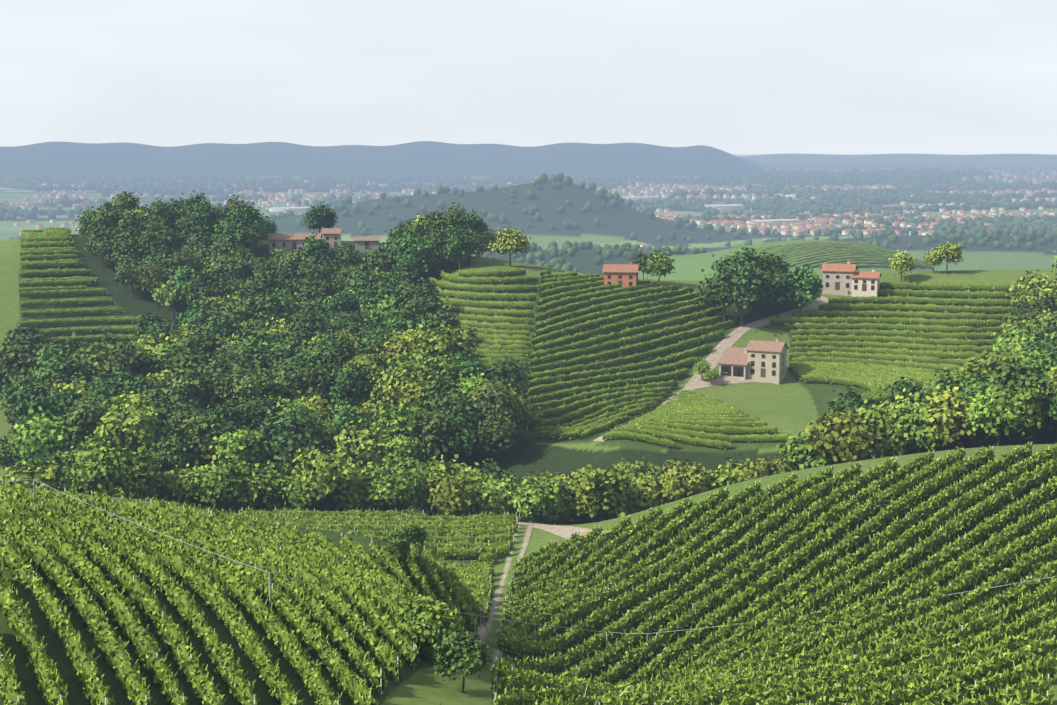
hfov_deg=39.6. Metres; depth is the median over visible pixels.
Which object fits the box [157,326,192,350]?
tree
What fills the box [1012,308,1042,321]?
tree
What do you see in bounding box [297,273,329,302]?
tree
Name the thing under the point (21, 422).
tree
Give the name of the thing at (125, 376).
tree
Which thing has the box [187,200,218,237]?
tree
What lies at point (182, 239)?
tree
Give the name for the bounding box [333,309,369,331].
tree
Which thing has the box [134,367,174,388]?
tree
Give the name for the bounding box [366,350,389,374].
tree
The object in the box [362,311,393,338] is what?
tree
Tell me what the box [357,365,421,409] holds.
tree
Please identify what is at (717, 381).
yard house
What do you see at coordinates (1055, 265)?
tree
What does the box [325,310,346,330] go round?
tree
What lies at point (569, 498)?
tree
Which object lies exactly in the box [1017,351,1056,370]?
tree
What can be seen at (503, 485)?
tree
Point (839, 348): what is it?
vines
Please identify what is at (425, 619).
tree
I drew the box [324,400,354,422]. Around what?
tree
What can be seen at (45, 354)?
tree
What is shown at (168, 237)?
tree
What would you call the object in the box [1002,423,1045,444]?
tree
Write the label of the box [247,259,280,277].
tree
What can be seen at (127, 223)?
tree
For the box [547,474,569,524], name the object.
tree
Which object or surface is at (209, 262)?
tree
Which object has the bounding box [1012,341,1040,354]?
tree
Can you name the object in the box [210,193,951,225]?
warehouses
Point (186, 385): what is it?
tree
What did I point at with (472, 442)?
tree
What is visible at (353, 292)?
tree
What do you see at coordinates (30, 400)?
tree
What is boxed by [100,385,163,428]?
tree
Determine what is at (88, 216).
tree
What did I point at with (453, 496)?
tree
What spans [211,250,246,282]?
tree
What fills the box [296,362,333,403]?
tree
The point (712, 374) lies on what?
bush
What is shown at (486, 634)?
track gully
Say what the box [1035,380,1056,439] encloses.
tree
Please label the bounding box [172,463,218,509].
tree
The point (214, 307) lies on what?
tree
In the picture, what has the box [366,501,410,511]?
tree
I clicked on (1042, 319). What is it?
tree
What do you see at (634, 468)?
tree
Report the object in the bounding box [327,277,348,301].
tree
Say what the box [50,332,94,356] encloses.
tree
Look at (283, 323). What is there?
tree
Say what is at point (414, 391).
tree
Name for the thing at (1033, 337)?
tree
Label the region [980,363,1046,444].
tree
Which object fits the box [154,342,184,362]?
tree
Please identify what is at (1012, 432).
tree
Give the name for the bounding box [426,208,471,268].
tree
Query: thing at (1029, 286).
tree
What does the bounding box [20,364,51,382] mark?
tree
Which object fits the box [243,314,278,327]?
tree
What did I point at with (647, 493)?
tree
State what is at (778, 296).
tree
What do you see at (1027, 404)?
tree
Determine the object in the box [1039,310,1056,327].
tree
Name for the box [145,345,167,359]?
tree
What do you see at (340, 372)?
tree
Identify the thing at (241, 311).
tree
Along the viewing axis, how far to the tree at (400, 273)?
392.35 m
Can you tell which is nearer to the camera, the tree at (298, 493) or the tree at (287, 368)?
the tree at (298, 493)
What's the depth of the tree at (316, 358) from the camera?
308.31 m
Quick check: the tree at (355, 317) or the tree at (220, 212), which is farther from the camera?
the tree at (220, 212)
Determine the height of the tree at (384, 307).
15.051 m
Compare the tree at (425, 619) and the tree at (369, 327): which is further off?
the tree at (369, 327)
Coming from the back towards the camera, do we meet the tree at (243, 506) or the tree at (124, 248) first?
the tree at (124, 248)
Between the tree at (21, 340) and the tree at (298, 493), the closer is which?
the tree at (298, 493)
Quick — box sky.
[0,0,1056,150]
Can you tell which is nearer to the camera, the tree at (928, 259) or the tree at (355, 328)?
the tree at (355, 328)
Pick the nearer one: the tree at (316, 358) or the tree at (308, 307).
the tree at (316, 358)
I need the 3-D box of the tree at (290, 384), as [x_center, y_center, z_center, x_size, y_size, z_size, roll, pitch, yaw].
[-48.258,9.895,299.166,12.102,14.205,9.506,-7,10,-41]
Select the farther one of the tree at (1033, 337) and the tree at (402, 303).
the tree at (402, 303)
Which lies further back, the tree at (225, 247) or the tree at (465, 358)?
the tree at (225, 247)
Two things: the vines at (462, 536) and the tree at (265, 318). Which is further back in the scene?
the tree at (265, 318)
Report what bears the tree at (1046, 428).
on the terrain
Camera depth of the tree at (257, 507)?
252.63 m
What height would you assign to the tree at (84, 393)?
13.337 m
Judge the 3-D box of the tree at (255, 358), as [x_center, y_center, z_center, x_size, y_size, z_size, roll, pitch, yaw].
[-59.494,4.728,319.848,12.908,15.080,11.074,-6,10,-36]
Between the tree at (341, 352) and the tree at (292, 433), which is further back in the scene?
the tree at (341, 352)
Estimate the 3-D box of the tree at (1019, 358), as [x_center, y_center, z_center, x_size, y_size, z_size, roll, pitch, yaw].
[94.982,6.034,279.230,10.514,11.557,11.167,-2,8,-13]
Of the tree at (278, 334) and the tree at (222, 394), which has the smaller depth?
the tree at (222, 394)
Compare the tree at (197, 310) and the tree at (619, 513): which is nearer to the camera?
the tree at (619, 513)
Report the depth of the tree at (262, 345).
324.55 m
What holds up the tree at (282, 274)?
on the terrain
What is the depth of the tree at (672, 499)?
250.46 m
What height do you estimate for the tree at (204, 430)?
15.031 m
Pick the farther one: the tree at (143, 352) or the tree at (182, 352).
the tree at (143, 352)
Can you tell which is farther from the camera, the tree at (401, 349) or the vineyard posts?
the tree at (401, 349)
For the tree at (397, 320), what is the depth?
324.50 m
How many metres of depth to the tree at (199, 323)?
358.36 m
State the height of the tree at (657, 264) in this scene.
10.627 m
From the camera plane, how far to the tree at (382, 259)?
401.10 m
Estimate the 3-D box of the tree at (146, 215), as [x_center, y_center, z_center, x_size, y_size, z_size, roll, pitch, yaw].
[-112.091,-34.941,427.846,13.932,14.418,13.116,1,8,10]
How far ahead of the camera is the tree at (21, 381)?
307.42 m
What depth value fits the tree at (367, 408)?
286.51 m
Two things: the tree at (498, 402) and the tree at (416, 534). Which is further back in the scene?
the tree at (498, 402)
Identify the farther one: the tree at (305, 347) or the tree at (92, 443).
the tree at (305, 347)
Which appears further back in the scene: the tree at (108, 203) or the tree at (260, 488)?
the tree at (108, 203)
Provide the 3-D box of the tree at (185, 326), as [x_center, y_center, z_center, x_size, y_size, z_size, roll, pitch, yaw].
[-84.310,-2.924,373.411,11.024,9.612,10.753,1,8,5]
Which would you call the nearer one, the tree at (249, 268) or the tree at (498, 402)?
the tree at (498, 402)
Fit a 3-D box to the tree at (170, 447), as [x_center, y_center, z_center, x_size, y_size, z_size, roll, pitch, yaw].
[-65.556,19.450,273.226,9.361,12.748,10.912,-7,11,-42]
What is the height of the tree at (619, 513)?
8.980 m
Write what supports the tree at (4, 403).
on the terrain
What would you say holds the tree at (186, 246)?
on the terrain
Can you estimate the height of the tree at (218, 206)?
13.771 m
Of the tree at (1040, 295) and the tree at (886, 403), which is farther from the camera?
the tree at (1040, 295)
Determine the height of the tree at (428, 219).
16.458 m
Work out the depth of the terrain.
411.41 m
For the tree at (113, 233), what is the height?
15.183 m
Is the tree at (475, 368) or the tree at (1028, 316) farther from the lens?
the tree at (1028, 316)
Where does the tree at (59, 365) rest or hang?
on the terrain
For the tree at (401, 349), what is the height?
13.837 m
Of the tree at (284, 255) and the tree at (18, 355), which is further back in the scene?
the tree at (284, 255)
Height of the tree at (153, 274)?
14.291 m
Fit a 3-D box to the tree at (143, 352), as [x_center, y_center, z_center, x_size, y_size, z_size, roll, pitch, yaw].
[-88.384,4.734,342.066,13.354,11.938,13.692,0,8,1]
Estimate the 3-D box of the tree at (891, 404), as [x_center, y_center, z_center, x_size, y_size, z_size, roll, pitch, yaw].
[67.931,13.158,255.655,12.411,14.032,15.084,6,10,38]
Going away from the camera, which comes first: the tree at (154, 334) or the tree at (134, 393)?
the tree at (134, 393)
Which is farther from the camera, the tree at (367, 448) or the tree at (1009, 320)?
the tree at (1009, 320)
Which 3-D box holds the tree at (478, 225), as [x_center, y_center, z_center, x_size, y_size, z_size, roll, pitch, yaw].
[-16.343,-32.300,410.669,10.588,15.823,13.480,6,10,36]
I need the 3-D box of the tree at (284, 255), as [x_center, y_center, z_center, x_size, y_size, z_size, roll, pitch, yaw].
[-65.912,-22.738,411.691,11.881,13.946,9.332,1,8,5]
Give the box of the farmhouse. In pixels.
[821,260,881,296]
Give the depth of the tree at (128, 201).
432.68 m
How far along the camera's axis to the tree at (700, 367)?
337.82 m
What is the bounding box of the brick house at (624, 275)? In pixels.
[602,261,639,286]
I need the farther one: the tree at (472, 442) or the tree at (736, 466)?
the tree at (472, 442)
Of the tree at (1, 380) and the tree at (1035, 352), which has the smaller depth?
the tree at (1035, 352)
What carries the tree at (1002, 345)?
on the terrain
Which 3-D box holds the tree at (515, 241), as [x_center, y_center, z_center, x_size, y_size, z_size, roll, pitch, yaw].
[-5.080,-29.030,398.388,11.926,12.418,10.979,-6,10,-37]
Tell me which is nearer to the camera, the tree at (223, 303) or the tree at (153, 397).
the tree at (153, 397)
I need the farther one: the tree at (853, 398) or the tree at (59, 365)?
the tree at (59, 365)
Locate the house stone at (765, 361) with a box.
[717,337,788,384]
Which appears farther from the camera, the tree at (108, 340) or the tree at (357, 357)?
the tree at (108, 340)
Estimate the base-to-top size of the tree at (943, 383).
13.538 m
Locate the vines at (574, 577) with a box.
[0,441,1056,704]
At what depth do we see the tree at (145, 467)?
235.73 m
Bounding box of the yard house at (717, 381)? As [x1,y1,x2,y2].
[689,377,768,388]
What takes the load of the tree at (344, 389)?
on the terrain
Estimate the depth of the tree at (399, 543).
151.34 m
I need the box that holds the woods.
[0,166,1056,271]
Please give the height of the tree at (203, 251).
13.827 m
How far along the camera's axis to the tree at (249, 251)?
419.39 m
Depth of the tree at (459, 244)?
395.82 m
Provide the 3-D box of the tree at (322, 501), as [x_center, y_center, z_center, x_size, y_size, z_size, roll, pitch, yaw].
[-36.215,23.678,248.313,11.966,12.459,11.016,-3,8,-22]
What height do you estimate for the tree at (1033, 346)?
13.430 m
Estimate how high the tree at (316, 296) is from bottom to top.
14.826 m
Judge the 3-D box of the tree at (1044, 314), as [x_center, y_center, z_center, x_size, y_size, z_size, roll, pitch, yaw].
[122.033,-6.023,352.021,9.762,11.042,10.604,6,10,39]
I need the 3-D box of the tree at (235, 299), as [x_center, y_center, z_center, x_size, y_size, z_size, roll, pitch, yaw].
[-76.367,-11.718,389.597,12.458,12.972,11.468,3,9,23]
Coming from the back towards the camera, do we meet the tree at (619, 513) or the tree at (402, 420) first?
the tree at (402, 420)
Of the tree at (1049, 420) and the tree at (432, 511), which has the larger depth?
the tree at (432, 511)
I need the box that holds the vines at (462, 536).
[238,506,520,563]
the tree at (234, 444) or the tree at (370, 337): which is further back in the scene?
the tree at (370, 337)
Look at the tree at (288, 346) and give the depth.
319.24 m
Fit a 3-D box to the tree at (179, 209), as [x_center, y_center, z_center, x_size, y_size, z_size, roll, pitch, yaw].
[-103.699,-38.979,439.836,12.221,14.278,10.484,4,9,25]
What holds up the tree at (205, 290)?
on the terrain
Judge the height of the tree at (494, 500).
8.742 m
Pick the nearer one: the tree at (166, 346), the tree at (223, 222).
the tree at (166, 346)
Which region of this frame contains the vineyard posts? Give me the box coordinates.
[0,442,1054,704]
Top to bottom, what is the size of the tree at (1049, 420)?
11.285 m
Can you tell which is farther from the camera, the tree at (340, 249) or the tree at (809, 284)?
the tree at (340, 249)
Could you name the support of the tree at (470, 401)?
on the terrain
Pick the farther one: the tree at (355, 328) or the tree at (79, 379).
the tree at (355, 328)
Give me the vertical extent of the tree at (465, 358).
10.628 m
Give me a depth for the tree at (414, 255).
396.61 m
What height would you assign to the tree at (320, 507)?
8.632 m
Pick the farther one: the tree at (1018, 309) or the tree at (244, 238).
the tree at (244, 238)
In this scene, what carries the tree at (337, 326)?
on the terrain
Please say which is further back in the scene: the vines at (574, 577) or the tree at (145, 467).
the tree at (145, 467)
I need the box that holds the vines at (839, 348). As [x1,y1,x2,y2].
[18,227,1013,440]
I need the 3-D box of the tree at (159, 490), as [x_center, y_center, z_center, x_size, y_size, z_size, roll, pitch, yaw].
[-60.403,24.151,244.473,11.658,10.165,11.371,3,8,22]
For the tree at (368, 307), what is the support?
on the terrain
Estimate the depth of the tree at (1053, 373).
261.57 m
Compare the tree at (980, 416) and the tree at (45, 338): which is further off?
the tree at (45, 338)
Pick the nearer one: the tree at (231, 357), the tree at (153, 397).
the tree at (153, 397)
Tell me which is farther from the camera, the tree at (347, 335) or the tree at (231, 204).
the tree at (231, 204)
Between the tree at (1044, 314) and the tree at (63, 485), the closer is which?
the tree at (63, 485)
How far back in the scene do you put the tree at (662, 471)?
255.45 m
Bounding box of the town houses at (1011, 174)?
[0,162,1056,246]
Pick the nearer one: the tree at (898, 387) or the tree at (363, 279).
the tree at (898, 387)
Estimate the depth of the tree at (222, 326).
350.84 m
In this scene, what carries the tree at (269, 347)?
on the terrain
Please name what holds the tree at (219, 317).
on the terrain
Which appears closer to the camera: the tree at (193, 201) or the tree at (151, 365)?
the tree at (151, 365)
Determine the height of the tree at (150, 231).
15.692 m
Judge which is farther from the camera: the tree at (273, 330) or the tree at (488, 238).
the tree at (488, 238)
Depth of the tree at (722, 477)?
245.49 m
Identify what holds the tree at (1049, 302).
on the terrain
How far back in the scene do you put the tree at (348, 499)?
243.60 m
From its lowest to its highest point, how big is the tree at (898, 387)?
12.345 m
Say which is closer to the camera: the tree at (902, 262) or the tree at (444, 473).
the tree at (444, 473)
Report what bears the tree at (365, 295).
on the terrain
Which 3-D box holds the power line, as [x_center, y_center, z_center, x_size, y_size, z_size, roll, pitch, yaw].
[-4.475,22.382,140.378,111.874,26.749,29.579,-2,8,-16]
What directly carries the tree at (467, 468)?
on the terrain
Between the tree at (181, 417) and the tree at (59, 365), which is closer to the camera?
the tree at (181, 417)
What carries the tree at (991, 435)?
on the terrain
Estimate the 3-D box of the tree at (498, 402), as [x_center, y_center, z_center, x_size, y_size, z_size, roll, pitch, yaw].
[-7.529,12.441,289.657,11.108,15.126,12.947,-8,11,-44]
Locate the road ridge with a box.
[593,296,827,441]
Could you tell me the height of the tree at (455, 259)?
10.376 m
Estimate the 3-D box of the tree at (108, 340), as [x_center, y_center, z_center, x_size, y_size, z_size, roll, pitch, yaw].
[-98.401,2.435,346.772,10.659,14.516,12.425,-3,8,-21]
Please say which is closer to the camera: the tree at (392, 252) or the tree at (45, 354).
the tree at (45, 354)
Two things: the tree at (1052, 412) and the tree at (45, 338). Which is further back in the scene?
the tree at (45, 338)
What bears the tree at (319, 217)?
on the terrain
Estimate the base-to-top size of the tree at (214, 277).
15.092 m
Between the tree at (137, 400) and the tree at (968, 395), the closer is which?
the tree at (968, 395)
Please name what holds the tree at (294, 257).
on the terrain
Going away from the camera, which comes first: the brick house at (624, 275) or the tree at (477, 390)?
the tree at (477, 390)
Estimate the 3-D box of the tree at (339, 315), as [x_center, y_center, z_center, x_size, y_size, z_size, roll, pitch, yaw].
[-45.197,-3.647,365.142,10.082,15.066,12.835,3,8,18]
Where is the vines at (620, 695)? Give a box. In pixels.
[440,684,710,704]
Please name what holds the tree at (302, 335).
on the terrain
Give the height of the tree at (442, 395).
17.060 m
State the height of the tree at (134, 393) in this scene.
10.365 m
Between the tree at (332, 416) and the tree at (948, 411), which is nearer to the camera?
the tree at (948, 411)
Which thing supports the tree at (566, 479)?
on the terrain
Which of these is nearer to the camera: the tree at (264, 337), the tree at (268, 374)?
the tree at (268, 374)
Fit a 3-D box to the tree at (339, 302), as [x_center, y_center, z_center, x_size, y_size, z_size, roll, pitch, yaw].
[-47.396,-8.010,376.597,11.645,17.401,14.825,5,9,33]
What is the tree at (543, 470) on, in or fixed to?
on the terrain
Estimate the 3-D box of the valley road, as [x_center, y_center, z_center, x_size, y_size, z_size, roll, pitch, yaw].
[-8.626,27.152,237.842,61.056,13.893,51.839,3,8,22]
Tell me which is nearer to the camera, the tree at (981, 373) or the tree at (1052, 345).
the tree at (981, 373)
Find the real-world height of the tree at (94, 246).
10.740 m
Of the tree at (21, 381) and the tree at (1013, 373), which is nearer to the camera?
the tree at (1013, 373)
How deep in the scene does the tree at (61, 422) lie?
287.84 m
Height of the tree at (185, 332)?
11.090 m
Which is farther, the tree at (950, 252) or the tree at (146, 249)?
the tree at (146, 249)
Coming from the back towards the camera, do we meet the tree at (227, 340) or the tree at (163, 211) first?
the tree at (163, 211)
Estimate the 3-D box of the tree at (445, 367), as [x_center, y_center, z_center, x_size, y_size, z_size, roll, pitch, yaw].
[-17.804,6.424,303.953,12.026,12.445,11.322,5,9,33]
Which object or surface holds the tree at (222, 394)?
on the terrain
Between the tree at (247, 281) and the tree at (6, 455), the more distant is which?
the tree at (247, 281)
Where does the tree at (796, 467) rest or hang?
on the terrain
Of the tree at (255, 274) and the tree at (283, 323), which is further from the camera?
the tree at (255, 274)
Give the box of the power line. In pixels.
[7,479,1056,646]
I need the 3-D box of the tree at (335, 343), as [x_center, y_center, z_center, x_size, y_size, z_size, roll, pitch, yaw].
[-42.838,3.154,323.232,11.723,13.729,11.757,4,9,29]
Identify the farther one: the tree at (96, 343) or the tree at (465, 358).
the tree at (96, 343)
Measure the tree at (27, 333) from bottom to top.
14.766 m
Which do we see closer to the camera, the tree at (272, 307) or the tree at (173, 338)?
the tree at (173, 338)
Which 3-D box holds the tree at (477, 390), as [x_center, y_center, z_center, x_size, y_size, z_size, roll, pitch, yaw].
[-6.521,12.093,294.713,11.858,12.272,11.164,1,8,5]
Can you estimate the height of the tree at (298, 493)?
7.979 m
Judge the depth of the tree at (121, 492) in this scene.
242.57 m
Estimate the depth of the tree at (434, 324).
323.44 m
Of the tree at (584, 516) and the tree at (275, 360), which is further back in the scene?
the tree at (275, 360)
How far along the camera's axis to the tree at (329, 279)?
401.90 m
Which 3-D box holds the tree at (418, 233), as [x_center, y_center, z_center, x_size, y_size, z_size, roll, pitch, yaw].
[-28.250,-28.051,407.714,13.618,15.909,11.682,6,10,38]
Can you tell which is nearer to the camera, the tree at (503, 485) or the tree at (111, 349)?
the tree at (503, 485)
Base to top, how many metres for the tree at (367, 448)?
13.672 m
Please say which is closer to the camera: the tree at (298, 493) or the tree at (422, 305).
the tree at (298, 493)
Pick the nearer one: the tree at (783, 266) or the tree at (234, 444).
the tree at (234, 444)
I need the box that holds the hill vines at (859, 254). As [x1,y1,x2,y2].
[712,241,934,268]
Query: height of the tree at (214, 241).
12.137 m
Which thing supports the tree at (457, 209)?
on the terrain
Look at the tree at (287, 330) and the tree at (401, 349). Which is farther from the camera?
the tree at (287, 330)
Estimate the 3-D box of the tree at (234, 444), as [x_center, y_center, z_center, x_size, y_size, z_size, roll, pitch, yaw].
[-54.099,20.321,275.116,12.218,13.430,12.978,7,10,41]
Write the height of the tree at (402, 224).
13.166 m
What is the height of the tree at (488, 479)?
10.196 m
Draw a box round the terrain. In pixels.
[0,141,1056,704]
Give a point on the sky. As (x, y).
(725, 75)
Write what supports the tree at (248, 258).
on the terrain
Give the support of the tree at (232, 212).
on the terrain
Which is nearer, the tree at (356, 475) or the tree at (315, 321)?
the tree at (356, 475)
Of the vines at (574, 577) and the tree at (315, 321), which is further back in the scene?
the tree at (315, 321)
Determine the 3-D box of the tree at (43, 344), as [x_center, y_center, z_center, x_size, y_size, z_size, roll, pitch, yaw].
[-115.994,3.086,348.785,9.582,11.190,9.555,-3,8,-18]
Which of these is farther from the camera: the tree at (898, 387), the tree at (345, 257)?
the tree at (345, 257)
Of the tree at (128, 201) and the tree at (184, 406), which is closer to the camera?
the tree at (184, 406)
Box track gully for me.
[474,523,533,670]
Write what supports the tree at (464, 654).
on the terrain
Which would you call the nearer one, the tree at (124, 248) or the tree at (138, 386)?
the tree at (138, 386)
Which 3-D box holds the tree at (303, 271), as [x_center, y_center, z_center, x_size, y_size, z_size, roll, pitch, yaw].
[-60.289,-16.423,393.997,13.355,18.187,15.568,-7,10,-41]
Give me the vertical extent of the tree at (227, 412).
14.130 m
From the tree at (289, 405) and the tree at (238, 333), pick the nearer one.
the tree at (289, 405)
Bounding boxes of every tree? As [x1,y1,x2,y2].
[0,335,47,351]
[0,338,42,394]
[0,348,25,395]
[0,377,19,409]
[0,406,75,461]
[0,434,29,469]
[0,459,63,490]
[1,375,36,411]
[1,383,45,426]
[1,414,33,442]
[2,405,14,423]
[5,321,44,345]
[7,448,70,488]
[10,380,69,422]
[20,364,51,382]
[26,323,54,344]
[26,373,76,391]
[27,343,103,379]
[29,351,85,387]
[37,341,56,350]
[42,383,94,447]
[45,380,105,410]
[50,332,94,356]
[50,416,70,447]
[51,463,102,494]
[52,449,85,468]
[59,396,111,449]
[63,447,139,496]
[64,372,94,388]
[68,347,110,373]
[70,365,103,384]
[70,432,125,460]
[75,206,97,239]
[84,234,113,267]
[84,374,130,403]
[84,395,119,431]
[85,204,126,261]
[91,342,116,351]
[92,344,130,358]
[93,404,165,456]
[94,332,120,348]
[94,344,148,381]
[97,200,118,213]
[99,218,123,248]
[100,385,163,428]
[100,484,145,498]
[102,233,138,260]
[102,367,139,390]
[106,189,141,212]
[108,210,146,245]
[111,255,143,297]
[112,391,140,399]
[112,447,165,498]
[114,348,176,379]
[116,341,143,351]
[124,336,154,351]
[125,208,168,224]
[126,377,163,398]
[129,203,149,213]
[129,235,177,261]
[129,330,165,351]
[132,310,179,342]
[132,324,173,345]
[132,346,159,355]
[133,223,164,253]
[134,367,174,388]
[135,258,168,307]
[136,215,158,242]
[137,253,164,296]
[137,465,193,505]
[138,388,177,429]
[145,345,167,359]
[148,198,174,227]
[150,339,185,354]
[150,424,197,470]
[151,279,187,317]
[154,228,185,254]
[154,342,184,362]
[155,215,171,231]
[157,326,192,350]
[159,246,200,306]
[161,400,204,429]
[161,405,206,470]
[162,361,214,409]
[165,263,207,309]
[166,199,190,227]
[166,399,202,428]
[166,461,228,507]
[167,210,187,230]
[168,327,229,365]
[169,214,201,237]
[169,344,210,368]
[172,300,220,329]
[172,408,233,467]
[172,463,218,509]
[173,348,214,376]
[174,232,190,245]
[176,325,192,335]
[177,190,216,209]
[177,237,200,254]
[177,237,212,265]
[177,323,193,333]
[182,278,226,308]
[186,231,211,245]
[186,310,217,334]
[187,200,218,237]
[189,496,229,510]
[194,253,244,274]
[194,458,252,511]
[195,247,217,265]
[196,311,251,341]
[197,265,244,296]
[197,354,252,409]
[197,455,243,510]
[200,202,225,239]
[200,295,239,316]
[200,367,263,409]
[203,400,253,435]
[204,238,242,256]
[204,338,241,358]
[206,425,272,472]
[207,227,225,245]
[207,300,220,315]
[207,350,249,370]
[208,415,254,457]
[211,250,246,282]
[212,311,236,319]
[213,218,241,234]
[214,203,225,212]
[214,278,245,299]
[216,195,249,223]
[217,335,235,344]
[218,203,257,224]
[218,219,266,249]
[220,219,259,247]
[221,294,265,324]
[224,273,281,302]
[226,369,281,408]
[227,284,244,304]
[228,202,266,239]
[229,324,255,341]
[229,393,282,429]
[230,243,254,257]
[230,400,246,425]
[232,342,273,370]
[232,503,250,512]
[233,469,289,509]
[235,334,268,359]
[236,318,254,328]
[237,361,252,371]
[237,463,295,511]
[238,249,260,276]
[238,273,255,290]
[238,330,288,345]
[240,273,266,289]
[240,291,269,315]
[243,257,279,279]
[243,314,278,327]
[244,288,295,320]
[244,314,285,330]
[245,414,280,465]
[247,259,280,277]
[249,325,300,346]
[250,258,303,291]
[251,455,291,511]
[254,403,328,465]
[255,367,275,379]
[258,213,281,240]
[258,334,285,352]
[258,392,320,418]
[260,337,311,367]
[262,317,289,333]
[263,346,293,376]
[266,326,298,348]
[267,249,289,267]
[269,279,297,299]
[272,474,326,510]
[273,359,303,378]
[273,366,315,402]
[275,248,301,261]
[275,327,298,335]
[278,250,333,275]
[282,354,311,369]
[284,306,332,337]
[286,300,326,324]
[286,466,337,510]
[287,257,330,295]
[289,288,312,311]
[289,323,320,346]
[291,448,359,510]
[292,232,332,264]
[293,387,340,422]
[295,342,313,350]
[296,346,325,357]
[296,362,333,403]
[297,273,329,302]
[299,351,344,388]
[301,288,327,312]
[302,202,338,232]
[303,393,334,409]
[306,330,360,351]
[306,500,335,511]
[309,329,340,351]
[312,418,341,452]
[313,263,335,281]
[314,308,332,322]
[315,256,349,288]
[317,287,356,314]
[318,288,361,318]
[320,335,353,391]
[320,339,355,370]
[324,247,364,269]
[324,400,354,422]
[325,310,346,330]
[326,317,362,334]
[327,269,348,291]
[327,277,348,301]
[327,422,386,467]
[328,241,354,263]
[328,402,373,446]
[328,465,365,511]
[328,472,370,511]
[329,363,381,411]
[329,368,363,402]
[330,397,389,423]
[330,411,399,461]
[331,310,356,327]
[332,260,377,285]
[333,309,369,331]
[336,319,367,338]
[339,327,361,343]
[342,266,381,293]
[342,461,377,510]
[343,357,393,380]
[347,283,378,312]
[350,335,391,358]
[350,352,381,363]
[352,310,372,325]
[352,331,389,355]
[354,469,388,511]
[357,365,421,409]
[358,294,382,317]
[359,459,420,509]
[360,246,392,274]
[360,313,386,340]
[361,456,407,510]
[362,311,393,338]
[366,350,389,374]
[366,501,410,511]
[367,271,394,293]
[367,401,424,439]
[369,295,400,317]
[371,270,395,288]
[372,334,442,368]
[374,283,401,306]
[377,343,439,381]
[377,434,424,466]
[379,305,421,341]
[380,232,418,270]
[382,324,438,356]
[385,224,414,259]
[386,277,448,308]
[386,527,410,562]
[387,260,417,286]
[388,220,410,237]
[388,456,457,512]
[389,287,440,310]
[390,373,448,415]
[390,594,463,659]
[391,233,437,275]
[392,221,424,237]
[392,278,416,292]
[398,291,447,320]
[398,415,422,445]
[402,522,428,546]
[404,223,441,277]
[405,215,426,229]
[410,316,449,353]
[410,458,459,515]
[413,455,480,515]
[414,371,444,398]
[416,376,480,458]
[416,406,476,462]
[417,208,444,262]
[417,473,481,514]
[417,480,476,515]
[419,354,469,386]
[421,232,444,277]
[421,305,460,329]
[421,324,476,362]
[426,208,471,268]
[430,202,473,263]
[430,629,492,692]
[434,242,458,272]
[435,225,482,268]
[435,406,486,463]
[447,350,470,363]
[448,454,479,515]
[453,373,495,403]
[454,211,488,262]
[454,356,490,387]
[454,473,491,515]
[457,481,515,514]
[461,225,486,266]
[463,391,475,428]
[468,378,521,449]
[470,383,525,419]
[472,458,518,485]
[474,410,519,466]
[476,473,516,510]
[479,222,496,256]
[480,225,493,254]
[482,353,531,397]
[484,223,530,265]
[491,476,521,515]
[507,476,565,522]
[508,467,574,523]
[510,404,545,441]
[517,469,556,523]
[539,479,582,524]
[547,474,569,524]
[551,465,593,524]
[565,464,638,520]
[566,509,610,523]
[610,457,663,482]
[617,504,645,517]
[624,469,669,512]
[632,251,647,280]
[641,249,675,281]
[646,458,699,479]
[659,460,712,501]
[661,475,694,502]
[682,465,739,497]
[693,358,711,379]
[694,266,748,321]
[701,244,767,311]
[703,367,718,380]
[714,453,751,474]
[721,261,768,326]
[732,261,775,316]
[732,456,785,482]
[750,249,780,306]
[761,270,799,316]
[761,458,790,473]
[762,253,792,276]
[772,423,839,469]
[779,264,822,310]
[786,455,845,471]
[803,402,878,462]
[828,386,869,415]
[845,399,917,461]
[858,451,908,460]
[864,400,898,412]
[879,377,923,404]
[886,388,913,411]
[888,250,916,280]
[888,393,944,452]
[892,439,939,454]
[902,387,942,452]
[914,385,976,450]
[921,369,965,393]
[922,249,943,272]
[922,366,968,392]
[931,242,965,273]
[935,437,975,450]
[946,370,996,441]
[951,429,990,448]
[956,348,1019,372]
[956,370,982,383]
[956,393,1032,445]
[957,388,992,441]
[957,396,1001,447]
[960,363,997,377]
[978,382,1050,444]
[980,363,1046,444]
[982,350,1024,360]
[986,386,1043,445]
[989,353,1056,444]
[990,335,1030,354]
[992,320,1048,342]
[993,315,1040,338]
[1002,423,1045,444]
[1003,355,1036,362]
[1006,269,1056,306]
[1007,339,1052,353]
[1012,296,1033,317]
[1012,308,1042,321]
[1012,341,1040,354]
[1014,291,1056,316]
[1017,347,1056,359]
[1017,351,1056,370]
[1017,352,1053,374]
[1021,305,1045,318]
[1022,338,1056,351]
[1025,281,1056,313]
[1030,325,1056,342]
[1031,323,1056,341]
[1032,308,1053,323]
[1034,396,1056,443]
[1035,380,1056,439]
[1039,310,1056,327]
[1041,341,1056,361]
[1042,337,1056,351]
[1042,384,1056,433]
[1043,386,1056,422]
[1048,367,1056,379]
[1051,250,1056,274]
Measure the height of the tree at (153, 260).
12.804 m
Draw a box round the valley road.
[237,514,603,538]
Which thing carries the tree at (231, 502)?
on the terrain
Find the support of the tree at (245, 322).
on the terrain
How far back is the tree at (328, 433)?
280.33 m

